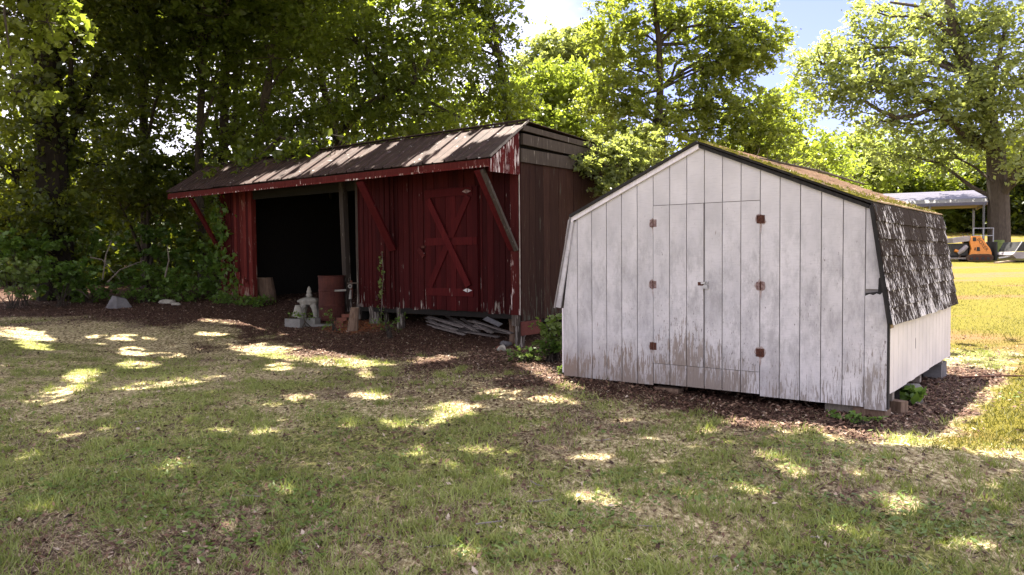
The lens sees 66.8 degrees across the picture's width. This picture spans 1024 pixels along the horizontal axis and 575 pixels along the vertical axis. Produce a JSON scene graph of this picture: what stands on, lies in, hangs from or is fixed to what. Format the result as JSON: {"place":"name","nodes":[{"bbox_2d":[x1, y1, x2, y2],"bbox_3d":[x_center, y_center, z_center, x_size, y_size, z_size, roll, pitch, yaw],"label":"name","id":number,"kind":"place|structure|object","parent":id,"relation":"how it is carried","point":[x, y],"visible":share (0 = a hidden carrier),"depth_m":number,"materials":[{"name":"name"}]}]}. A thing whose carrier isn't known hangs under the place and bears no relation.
{"place":"outdoors","nodes":[
{"label":"outdoors","id":0,"kind":"place"},
{"bbox_2d":[0,230,1023,574],"bbox_3d":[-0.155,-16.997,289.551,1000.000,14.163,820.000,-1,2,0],"label":"ground","id":1,"kind":"structure","parent":0,"point":[990,274],"depth_m":7.05,"materials":[{"name":"soil"}]},
{"bbox_2d":[0,257,57,308],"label":"shrub","id":2,"kind":"object","parent":1,"relation":"on","point":[18,293],"visible":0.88,"depth_m":18.61,"materials":[{"name":"green plant"}]},
{"bbox_2d":[0,222,74,306],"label":"shrub","id":3,"kind":"object","parent":1,"relation":"on","point":[12,249],"visible":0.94,"depth_m":19.30,"materials":[{"name":"green plant"}]},
{"bbox_2d":[0,0,104,115],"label":"shade maple","id":4,"kind":"object","parent":1,"relation":"on","point":[35,10],"visible":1,"depth_m":10.30,"materials":[{"name":"green plant"}]},
{"bbox_2d":[19,254,107,306],"bbox_3d":[-11.096,-0.175,19.201,2.076,1.350,1.582,-1,2,0],"label":"shrub","id":5,"kind":"object","parent":1,"relation":"on","point":[73,275],"visible":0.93,"depth_m":19.06,"materials":[{"name":"green plant"}]},
{"bbox_2d":[90,257,119,279],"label":"dead branch","id":6,"kind":"object","parent":5,"relation":"attached to","point":[106,264],"visible":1,"depth_m":19.53,"materials":[{"name":"wood"}]},
{"bbox_2d":[0,0,184,267],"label":"forest tree","id":7,"kind":"object","parent":1,"relation":"on","point":[90,217],"visible":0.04,"depth_m":29.85,"materials":[{"name":"green plant"}]},
{"bbox_2d":[60,274,125,302],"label":"shrub","id":8,"kind":"object","parent":1,"relation":"on","point":[98,293],"visible":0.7,"depth_m":19.91,"materials":[{"name":"green plant"}]},
{"bbox_2d":[73,221,133,292],"bbox_3d":[-12.413,-0.920,21.966,2.533,2.422,2.121,0,3,23],"label":"shrub","id":9,"kind":"object","parent":1,"relation":"on","point":[95,245],"visible":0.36,"depth_m":21.97,"materials":[{"name":"green plant"}]},
{"bbox_2d":[0,0,222,301],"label":"oak tree","id":10,"kind":"object","parent":1,"relation":"on","point":[50,162],"visible":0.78,"depth_m":20.68,"materials":[{"name":"green plant"}]},
{"bbox_2d":[106,295,131,308],"bbox_3d":[-9.460,0.352,18.848,0.618,0.330,0.470,0,2,19],"label":"rock","id":11,"kind":"object","parent":1,"relation":"on","point":[115,302],"visible":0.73,"depth_m":18.71,"materials":[{"name":"stone"}]},
{"bbox_2d":[107,260,143,281],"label":"dead branch","id":12,"kind":"object","parent":1,"relation":"on","point":[121,269],"visible":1,"depth_m":19.53,"materials":[{"name":"wood"}]},
{"bbox_2d":[111,283,166,302],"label":"shrub","id":13,"kind":"object","parent":1,"relation":"on","point":[140,296],"visible":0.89,"depth_m":19.92,"materials":[{"name":"green plant"}]},
{"bbox_2d":[104,261,191,300],"bbox_3d":[-9.502,-0.145,20.437,2.340,1.143,1.687,-1,2,0],"label":"shrub","id":14,"kind":"object","parent":1,"relation":"on","point":[150,271],"visible":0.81,"depth_m":20.32,"materials":[{"name":"green plant"}]},
{"bbox_2d":[108,214,218,290],"bbox_3d":[-10.292,-0.986,22.912,3.198,2.352,2.088,-1,2,0],"label":"shrub","id":15,"kind":"object","parent":1,"relation":"on","point":[153,251],"visible":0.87,"depth_m":22.74,"materials":[{"name":"green plant"}]},
{"bbox_2d":[68,0,265,288],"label":"forest tree","id":16,"kind":"object","parent":1,"relation":"on","point":[129,198],"visible":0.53,"depth_m":23.88,"materials":[{"name":"green plant"}]},
{"bbox_2d":[158,299,175,303],"bbox_3d":[-8.762,0.374,19.755,0.443,0.157,0.260,-1,2,0],"label":"rock","id":17,"kind":"object","parent":1,"relation":"on","point":[166,301],"visible":0.75,"depth_m":19.65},
{"bbox_2d":[164,246,169,276],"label":"dead branch","id":18,"kind":"object","parent":1,"relation":"on","point":[167,263],"visible":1,"depth_m":19.49,"materials":[{"name":"wood"}]},
{"bbox_2d":[155,274,221,301],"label":"shrub","id":19,"kind":"object","parent":1,"relation":"on","point":[200,283],"visible":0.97,"depth_m":20.10,"materials":[{"name":"green plant"}]},
{"bbox_2d":[185,239,220,293],"bbox_3d":[-8.079,-0.495,20.998,1.391,1.614,1.572,2,3,43],"label":"shrub","id":20,"kind":"object","parent":1,"relation":"on","point":[206,267],"visible":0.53,"depth_m":20.72,"materials":[{"name":"green plant"}]},
{"bbox_2d":[126,0,338,288],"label":"forest tree","id":21,"kind":"object","parent":1,"relation":"on","point":[198,21],"visible":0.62,"depth_m":23.24,"materials":[{"name":"green plant"}]},
{"bbox_2d":[205,290,259,304],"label":"shrub","id":22,"kind":"object","parent":1,"relation":"on","point":[227,299],"visible":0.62,"depth_m":19.49,"materials":[{"name":"green plant"}]},
{"bbox_2d":[101,0,382,157],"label":"leaning tree","id":23,"kind":"object","parent":1,"relation":"on","point":[269,129],"visible":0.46,"depth_m":22.23,"materials":[{"name":"green plant"}]},
{"bbox_2d":[134,16,353,246],"bbox_3d":[-10.550,-7.680,31.203,10.399,14.648,9.855,-2,3,-40],"label":"forest tree","id":24,"kind":"object","parent":1,"relation":"on","point":[187,125],"visible":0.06,"depth_m":31.40,"materials":[{"name":"green plant"}]},
{"bbox_2d":[173,0,326,282],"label":"forest tree","id":25,"kind":"object","parent":1,"relation":"on","point":[256,52],"visible":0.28,"depth_m":24.68,"materials":[{"name":"green plant"}]},
{"bbox_2d":[232,294,275,307],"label":"shrub","id":26,"kind":"object","parent":1,"relation":"on","point":[256,300],"visible":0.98,"depth_m":19.02,"materials":[{"name":"green plant"}]},
{"bbox_2d":[257,277,276,301],"bbox_3d":[-6.354,0.072,20.020,0.552,0.676,0.521,-1,2,0],"label":"tree stump","id":27,"kind":"object","parent":1,"relation":"on","point":[265,285],"visible":0.61,"depth_m":19.81,"materials":[{"name":"brown wood"}]},
{"bbox_2d":[285,318,304,327],"bbox_3d":[-4.647,0.759,16.642,0.400,0.192,0.190,0,3,23],"label":"concrete block","id":28,"kind":"object","parent":1,"relation":"on","point":[294,322],"depth_m":16.56,"materials":[{"name":"concrete"}]},
{"bbox_2d":[292,305,302,316],"bbox_3d":[-4.627,0.500,16.782,0.270,0.240,0.270,-1,2,0],"label":"stone pedestal","id":29,"kind":"object","parent":28,"relation":"on","point":[297,308],"visible":0.8,"depth_m":16.71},
{"bbox_2d":[288,311,316,327],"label":"shrub","id":30,"kind":"object","parent":1,"relation":"on","point":[299,315],"visible":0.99,"depth_m":16.45,"materials":[{"name":"green plant"}]},
{"bbox_2d":[297,287,318,317],"bbox_3d":[-4.521,0.366,17.327,0.494,0.804,0.524,0,2,4],"label":"garden lantern","id":31,"kind":"object","parent":1,"relation":"on","point":[308,300],"visible":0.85,"depth_m":17.18,"materials":[{"name":"stone"}]},
{"bbox_2d":[304,317,320,326],"bbox_3d":[-4.340,0.745,16.692,0.400,0.192,0.190,0,3,23],"label":"concrete block","id":32,"kind":"object","parent":1,"relation":"on","point":[311,321],"depth_m":16.58,"materials":[{"name":"concrete"}]},
{"bbox_2d":[313,323,331,326],"bbox_3d":[-4.058,0.806,16.644,0.400,0.050,0.200,-1,2,-11],"label":"paving slab","id":33,"kind":"object","parent":1,"relation":"on","point":[317,325],"depth_m":16.53,"materials":[{"name":"concrete"}]},
{"bbox_2d":[319,308,342,330],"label":"shrub","id":34,"kind":"object","parent":1,"relation":"on","point":[332,324],"visible":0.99,"depth_m":16.09,"materials":[{"name":"green plant"}]},
{"bbox_2d":[318,275,344,320],"bbox_3d":[-3.975,0.228,17.122,0.584,0.990,0.580,-1,2,0],"label":"steel drum","id":35,"kind":"object","parent":1,"relation":"on","point":[329,296],"visible":0.87,"depth_m":16.88,"materials":[{"name":"metal"}]},
{"bbox_2d":[196,0,499,198],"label":"leaning tree","id":36,"kind":"object","parent":1,"relation":"on","point":[367,29],"visible":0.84,"depth_m":20.77,"materials":[{"name":"green plant"}]},
{"bbox_2d":[347,307,358,330],"bbox_3d":[-3.318,0.678,16.188,0.270,0.535,0.248,-1,2,0],"label":"cut log","id":37,"kind":"object","parent":1,"relation":"on","point":[353,320],"visible":0.89,"depth_m":16.11,"materials":[{"name":"brown wood"}]},
{"bbox_2d":[369,307,407,338],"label":"shrub","id":38,"kind":"object","parent":1,"relation":"on","point":[388,331],"visible":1,"depth_m":15.41,"materials":[{"name":"green plant"}]},
{"bbox_2d":[295,18,495,147],"bbox_3d":[-4.980,-5.969,30.351,8.995,11.154,5.228,-1,2,0],"label":"forest tree","id":39,"kind":"object","parent":1,"relation":"on","point":[426,120],"visible":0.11,"depth_m":29.64,"materials":[{"name":"green plant"}]},
{"bbox_2d":[166,119,628,347],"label":"red barn","id":40,"kind":"structure","parent":1,"relation":"on","point":[466,222],"depth_m":15.78,"materials":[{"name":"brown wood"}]},
{"bbox_2d":[204,194,237,300],"bbox_3d":[-7.564,-1.009,20.129,1.505,3.466,0.219,1,3,38],"label":"climbing vine","id":41,"kind":"object","parent":40,"relation":"attached to","point":[219,225],"visible":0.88,"depth_m":20.11,"materials":[{"name":"green plant"}]},
{"bbox_2d":[228,256,242,300],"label":"climbing vine","id":42,"kind":"object","parent":40,"relation":"attached to","point":[235,277],"visible":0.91,"depth_m":19.78,"materials":[{"name":"green plant"}]},
{"bbox_2d":[347,280,357,298],"bbox_3d":[-3.365,0.047,16.369,0.220,0.392,0.150,-1,2,0],"label":"water valve","id":43,"kind":"object","parent":40,"relation":"attached to","point":[350,285],"visible":1,"depth_m":16.38,"materials":[{"name":"metal"}]},
{"bbox_2d":[376,252,384,320],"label":"climbing vine","id":44,"kind":"object","parent":40,"relation":"attached to","point":[380,279],"visible":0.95,"depth_m":16.51,"materials":[{"name":"green plant"}]},
{"bbox_2d":[417,186,479,311],"bbox_3d":[-1.288,-0.754,15.373,1.614,2.414,0.111,1,3,38],"label":"door","id":45,"kind":"structure","parent":40,"relation":"in","point":[452,240],"depth_m":15.25,"materials":[{"name":"red paint"}]},
{"bbox_2d":[432,326,465,334],"bbox_3d":[-1.287,0.871,15.757,0.071,0.123,1.076,-2,3,-41],"label":"loose board","id":46,"kind":"object","parent":1,"relation":"on","point":[448,330],"visible":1,"depth_m":15.72,"materials":[{"name":"grey wood"}]},
{"bbox_2d":[426,320,457,330],"bbox_3d":[-1.451,0.782,16.018,0.071,0.153,1.054,-3,3,-41],"label":"loose board","id":47,"kind":"object","parent":46,"relation":"on","point":[445,326],"visible":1,"depth_m":15.89,"materials":[{"name":"grey wood"}]},
{"bbox_2d":[425,317,439,325],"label":"loose board","id":48,"kind":"object","parent":47,"relation":"on","point":[433,321],"visible":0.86,"depth_m":16.23,"materials":[{"name":"grey wood"}]},
{"bbox_2d":[427,316,464,327],"bbox_3d":[-1.363,0.701,15.881,0.995,0.211,0.070,1,3,38],"label":"loose board","id":49,"kind":"object","parent":47,"relation":"on","point":[445,321],"visible":1,"depth_m":15.87,"materials":[{"name":"grey wood"}]},
{"bbox_2d":[452,318,476,331],"bbox_3d":[-0.963,0.745,15.639,0.071,0.200,1.077,-2,3,-28],"label":"loose board","id":50,"kind":"object","parent":49,"relation":"on","point":[464,324],"visible":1,"depth_m":15.61,"materials":[{"name":"grey wood"}]},
{"bbox_2d":[369,0,548,128],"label":"maple tree","id":51,"kind":"object","parent":1,"relation":"on","point":[502,94],"visible":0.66,"depth_m":23.25,"materials":[{"name":"green plant"}]},
{"bbox_2d":[465,331,499,337],"bbox_3d":[-0.589,0.932,15.432,0.768,0.103,0.071,1,3,29],"label":"loose board","id":52,"kind":"object","parent":1,"relation":"on","point":[489,335],"visible":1,"depth_m":15.40,"materials":[{"name":"grey wood"}]},
{"bbox_2d":[476,520,503,523],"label":"twig","id":53,"kind":"object","parent":1,"relation":"on","point":[490,522],"visible":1,"depth_m":4.52,"materials":[{"name":"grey wood"}]},
{"bbox_2d":[475,327,525,335],"bbox_3d":[-0.233,0.869,15.213,1.072,0.164,0.071,1,3,24],"label":"loose board","id":54,"kind":"object","parent":1,"relation":"on","point":[498,331],"visible":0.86,"depth_m":15.22,"materials":[{"name":"grey wood"}]},
{"bbox_2d":[472,320,512,333],"bbox_3d":[-0.386,0.760,15.056,1.025,0.214,0.071,1,3,40],"label":"loose board","id":55,"kind":"object","parent":54,"relation":"on","point":[494,327],"visible":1,"depth_m":15.04,"materials":[{"name":"grey wood"}]},
{"bbox_2d":[483,317,502,326],"bbox_3d":[-0.363,0.645,14.692,0.403,0.074,0.123,26,17,34],"label":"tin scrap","id":56,"kind":"object","parent":55,"relation":"on","point":[492,321],"visible":1,"depth_m":14.69,"materials":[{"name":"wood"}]},
{"bbox_2d":[497,345,505,350],"bbox_3d":[-0.195,1.106,13.971,0.148,0.156,0.139,-3,3,-41],"label":"rock","id":57,"kind":"object","parent":1,"relation":"on","point":[501,347],"visible":0.74,"depth_m":13.93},
{"bbox_2d":[500,340,511,345],"bbox_3d":[-0.115,1.069,14.639,0.232,0.140,0.148,1,3,24],"label":"rock","id":58,"kind":"object","parent":1,"relation":"on","point":[506,343],"visible":0.79,"depth_m":14.59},
{"bbox_2d":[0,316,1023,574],"bbox_3d":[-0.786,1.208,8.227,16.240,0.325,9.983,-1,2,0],"label":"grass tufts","id":59,"kind":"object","parent":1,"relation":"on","point":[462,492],"visible":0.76,"depth_m":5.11,"materials":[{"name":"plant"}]},
{"bbox_2d":[0,384,1023,574],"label":"clover patches","id":60,"kind":"object","parent":1,"relation":"on","point":[460,555],"visible":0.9,"depth_m":4.77,"materials":[{"name":"green plant"}]},
{"bbox_2d":[0,75,1023,287],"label":"woodland","id":61,"kind":"object","parent":1,"relation":"on","point":[115,265],"visible":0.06,"depth_m":27.23,"materials":[{"name":"green plant"}]},
{"bbox_2d":[0,240,1023,574],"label":"dead leaves","id":62,"kind":"object","parent":1,"relation":"on","point":[660,391],"depth_m":7.22,"materials":[{"name":"plant"}]},
{"bbox_2d":[506,344,547,362],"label":"weed clump","id":63,"kind":"object","parent":1,"relation":"on","point":[530,355],"visible":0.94,"depth_m":12.06,"materials":[{"name":"green plant"}]},
{"bbox_2d":[526,498,553,501],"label":"twig","id":64,"kind":"object","parent":1,"relation":"on","point":[540,500],"visible":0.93,"depth_m":4.91,"materials":[{"name":"brown wood"}]},
{"bbox_2d":[524,326,561,362],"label":"laurel bush","id":65,"kind":"object","parent":1,"relation":"on","point":[556,347],"visible":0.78,"depth_m":12.06,"materials":[{"name":"green plant"}]},
{"bbox_2d":[528,313,561,361],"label":"laurel bush","id":66,"kind":"object","parent":1,"relation":"on","point":[544,330],"visible":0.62,"depth_m":12.15,"materials":[{"name":"green plant"}]},
{"bbox_2d":[491,53,617,140],"bbox_3d":[2.210,-5.707,35.109,6.502,9.780,6.540,-1,2,0],"label":"bright tree","id":67,"kind":"object","parent":1,"relation":"on","point":[559,114],"visible":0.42,"depth_m":34.46,"materials":[{"name":"green plant"}]},
{"bbox_2d":[557,365,569,376],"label":"weed clump","id":68,"kind":"object","parent":1,"relation":"on","point":[559,369],"visible":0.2,"depth_m":9.97,"materials":[{"name":"green plant"}]},
{"bbox_2d":[506,16,629,85],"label":"distant tree","id":69,"kind":"object","parent":1,"relation":"on","point":[555,46],"visible":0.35,"depth_m":46.54,"materials":[{"name":"green plant"}]},
{"bbox_2d":[569,122,666,197],"bbox_3d":[2.123,-1.255,16.082,2.481,4.362,1.393,-2,3,-24],"label":"holly bush","id":70,"kind":"object","parent":1,"relation":"on","point":[633,161],"visible":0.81,"depth_m":15.87,"materials":[{"name":"green plant"}]},
{"bbox_2d":[638,525,663,526],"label":"twig","id":71,"kind":"object","parent":1,"relation":"on","point":[650,525],"visible":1,"depth_m":4.46,"materials":[{"name":"brown wood"}]},
{"bbox_2d":[655,385,683,393],"bbox_3d":[1.775,1.179,8.798,0.300,0.100,0.140,1,3,38],"label":"clay brick","id":72,"kind":"object","parent":1,"relation":"on","point":[678,390],"visible":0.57,"depth_m":8.74,"materials":[{"name":"brown brick"}]},
{"bbox_2d":[568,0,830,169],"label":"holly tree","id":73,"kind":"object","parent":1,"relation":"on","point":[744,47],"visible":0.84,"depth_m":18.12,"materials":[{"name":"green plant"}]},
{"bbox_2d":[554,139,958,410],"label":"storage shed","id":74,"kind":"structure","parent":1,"relation":"on","point":[827,288],"depth_m":8.22,"materials":[{"name":"white paint"}]},
{"bbox_2d":[653,203,703,366],"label":"door","id":75,"kind":"structure","parent":74,"relation":"in","point":[678,236],"depth_m":8.56,"materials":[{"name":"white paint"}]},
{"bbox_2d":[705,201,760,371],"bbox_3d":[2.319,-0.016,8.202,0.602,1.768,0.018,1,3,38],"label":"door","id":76,"kind":"structure","parent":74,"relation":"in","point":[732,233],"depth_m":8.19,"materials":[{"name":"white paint"}]},
{"bbox_2d":[756,148,867,184],"bbox_3d":[3.460,-1.410,9.060,1.590,0.404,0.329,-1,2,-17],"label":"moss","id":77,"kind":"object","parent":74,"relation":"on","point":[808,168],"visible":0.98,"depth_m":9.07,"materials":[{"name":"green plant"}]},
{"bbox_2d":[736,77,874,189],"bbox_3d":[9.615,-3.674,26.648,7.881,7.071,3.804,-2,3,-33],"label":"round tree","id":78,"kind":"object","parent":1,"relation":"on","point":[827,148],"visible":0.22,"depth_m":26.32,"materials":[{"name":"green plant"}]},
{"bbox_2d":[826,409,850,420],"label":"weed clump","id":79,"kind":"object","parent":1,"relation":"on","point":[833,414],"visible":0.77,"depth_m":7.30,"materials":[{"name":"green plant"}]},
{"bbox_2d":[825,403,852,412],"bbox_3d":[3.297,1.204,7.693,0.340,0.140,0.160,1,3,35],"label":"support stone","id":80,"kind":"object","parent":1,"relation":"on","point":[839,407],"visible":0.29,"depth_m":7.65,"materials":[{"name":"grey stone"}]},
{"bbox_2d":[811,112,918,193],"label":"distant tree","id":81,"kind":"object","parent":1,"relation":"on","point":[884,184],"visible":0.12,"depth_m":58.33,"materials":[{"name":"green plant"}]},
{"bbox_2d":[848,410,887,425],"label":"weed clump","id":82,"kind":"object","parent":1,"relation":"on","point":[857,417],"visible":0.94,"depth_m":7.05,"materials":[{"name":"green plant"}]},
{"bbox_2d":[853,406,890,418],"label":"timber block","id":83,"kind":"structure","parent":1,"relation":"on","point":[863,411],"depth_m":7.43,"materials":[{"name":"brown wood"}]},
{"bbox_2d":[894,388,899,399],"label":"concrete block","id":84,"kind":"structure","parent":1,"relation":"on","point":[896,394],"depth_m":8.05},
{"bbox_2d":[890,399,907,413],"bbox_3d":[3.711,1.174,7.737,0.120,0.140,0.420,-2,3,-31],"label":"timber offcut","id":85,"kind":"object","parent":1,"relation":"on","point":[897,406],"visible":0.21,"depth_m":7.57,"materials":[{"name":"brown wood"}]},
{"bbox_2d":[779,0,1023,251],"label":"shade tree","id":86,"kind":"object","parent":1,"relation":"on","point":[980,78],"visible":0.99,"depth_m":42.77,"materials":[{"name":"green plant"}]},
{"bbox_2d":[900,383,922,403],"bbox_3d":[4.255,1.138,8.289,0.200,0.190,0.300,0,2,21],"label":"concrete block","id":87,"kind":"object","parent":1,"relation":"on","point":[916,385],"depth_m":8.27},
{"bbox_2d":[900,384,926,404],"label":"weed clump","id":88,"kind":"object","parent":1,"relation":"on","point":[912,393],"visible":0.88,"depth_m":7.98,"materials":[{"name":"green plant"}]},
{"bbox_2d":[870,147,969,226],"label":"distant tree","id":89,"kind":"object","parent":1,"relation":"on","point":[917,177],"visible":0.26,"depth_m":61.87,"materials":[{"name":"green plant"}]},
{"bbox_2d":[923,361,946,378],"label":"concrete block","id":90,"kind":"structure","parent":1,"relation":"on","point":[938,370],"depth_m":9.75,"materials":[{"name":"concrete"}]},
{"bbox_2d":[883,190,987,240],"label":"carport","id":91,"kind":"object","parent":1,"relation":"on","point":[973,199],"visible":0.23,"depth_m":45.58,"materials":[{"name":"metal"}]},
{"bbox_2d":[917,142,986,233],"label":"distant tree","id":92,"kind":"object","parent":1,"relation":"on","point":[953,223],"visible":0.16,"depth_m":64.02,"materials":[{"name":"green plant"}]},
{"bbox_2d":[950,228,993,256],"bbox_3d":[23.314,-2.287,40.255,2.400,1.550,1.720,0,2,6],"label":"ramp trailer","id":93,"kind":"object","parent":1,"relation":"on","point":[983,235],"visible":0.07,"depth_m":39.42,"materials":[{"name":"white metal"}]},
{"bbox_2d":[947,234,997,260],"bbox_3d":[22.379,-1.966,37.947,2.070,1.346,1.030,0,2,7],"label":"mini loader","id":94,"kind":"object","parent":1,"relation":"on","point":[973,248],"visible":0.98,"depth_m":37.56,"materials":[{"name":"orange paint"}]},
{"bbox_2d":[953,120,1023,233],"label":"distant tree","id":95,"kind":"object","parent":1,"relation":"on","point":[1016,192],"visible":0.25,"depth_m":61.24,"materials":[{"name":"green plant"}]},
{"bbox_2d":[959,375,1023,377],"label":"metal rod","id":96,"kind":"object","parent":1,"relation":"on","point":[991,376],"visible":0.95,"depth_m":9.72,"materials":[{"name":"metal"}]},
{"bbox_2d":[994,240,1004,251],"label":"green drum","id":97,"kind":"object","parent":1,"relation":"on","point":[1000,242],"visible":0.41,"depth_m":40.21,"materials":[{"name":"paint"}]},
{"bbox_2d":[994,260,1015,262],"bbox_3d":[23.161,-1.216,36.488,1.800,0.060,0.200,-6,5,-34],"label":"timber plank","id":98,"kind":"object","parent":1,"relation":"on","point":[1005,261],"visible":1,"depth_m":36.31,"materials":[{"name":"brown wood"}]},
{"bbox_2d":[997,241,1023,258],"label":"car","id":99,"kind":"object","parent":1,"relation":"on","point":[1012,246],"visible":1,"depth_m":36.78,"materials":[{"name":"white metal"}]},
{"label":"loose board","id":100,"kind":"object","parent":1,"relation":"on","visible":0},
{"bbox_2d":[442,323,480,331],"bbox_3d":[-1.040,0.813,15.955,1.061,0.154,0.071,1,3,41],"label":"loose board","id":101,"kind":"object","parent":100,"relation":"on","point":[463,327],"visible":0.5,"depth_m":15.87,"materials":[{"name":"grey wood"}]},
{"bbox_2d":[0,316,1023,574],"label":"grass","id":102,"kind":"structure","parent":0,"point":[598,524],"depth_m":5.53,"materials":[{"name":"plant"}]},
{"bbox_2d":[0,0,1023,173],"label":"sky","id":103,"kind":"structure","parent":0,"point":[812,16],"materials":[{"name":"white"}]},
{"bbox_2d":[900,280,1023,451],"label":"sunny grass","id":104,"kind":"structure","parent":0,"point":[965,437],"depth_m":7.63,"materials":[{"name":"plant"}]},
{"bbox_3d":[-3.670,0.815,16.395,0.200,0.070,0.096,-1,2,-11],"label":"clay brick","id":105,"kind":"object","parent":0,"visible":0},
{"bbox_2d":[334,321,344,324],"bbox_3d":[-3.650,0.743,16.402,0.200,0.070,0.096,0,2,9],"label":"clay brick","id":106,"kind":"object","parent":105,"relation":"on","point":[341,323],"visible":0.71,"depth_m":16.36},
{"bbox_2d":[337,317,346,320],"bbox_3d":[-3.601,0.670,16.409,0.200,0.070,0.096,-1,2,-17],"label":"clay brick","id":107,"kind":"object","parent":106,"relation":"on","point":[341,319],"visible":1,"depth_m":16.37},
{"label":"loose board","id":108,"kind":"object","parent":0,"visible":0},
{"bbox_2d":[460,318,475,328],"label":"loose board","id":109,"kind":"object","parent":108,"relation":"on","point":[467,322],"visible":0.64,"depth_m":15.84,"materials":[{"name":"grey wood"}]},
{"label":"loose board","id":110,"kind":"object","parent":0,"visible":0},
{"bbox_2d":[476,324,490,332],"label":"loose board","id":111,"kind":"object","parent":110,"relation":"on","point":[484,328],"visible":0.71,"depth_m":15.21,"materials":[{"name":"grey wood"}]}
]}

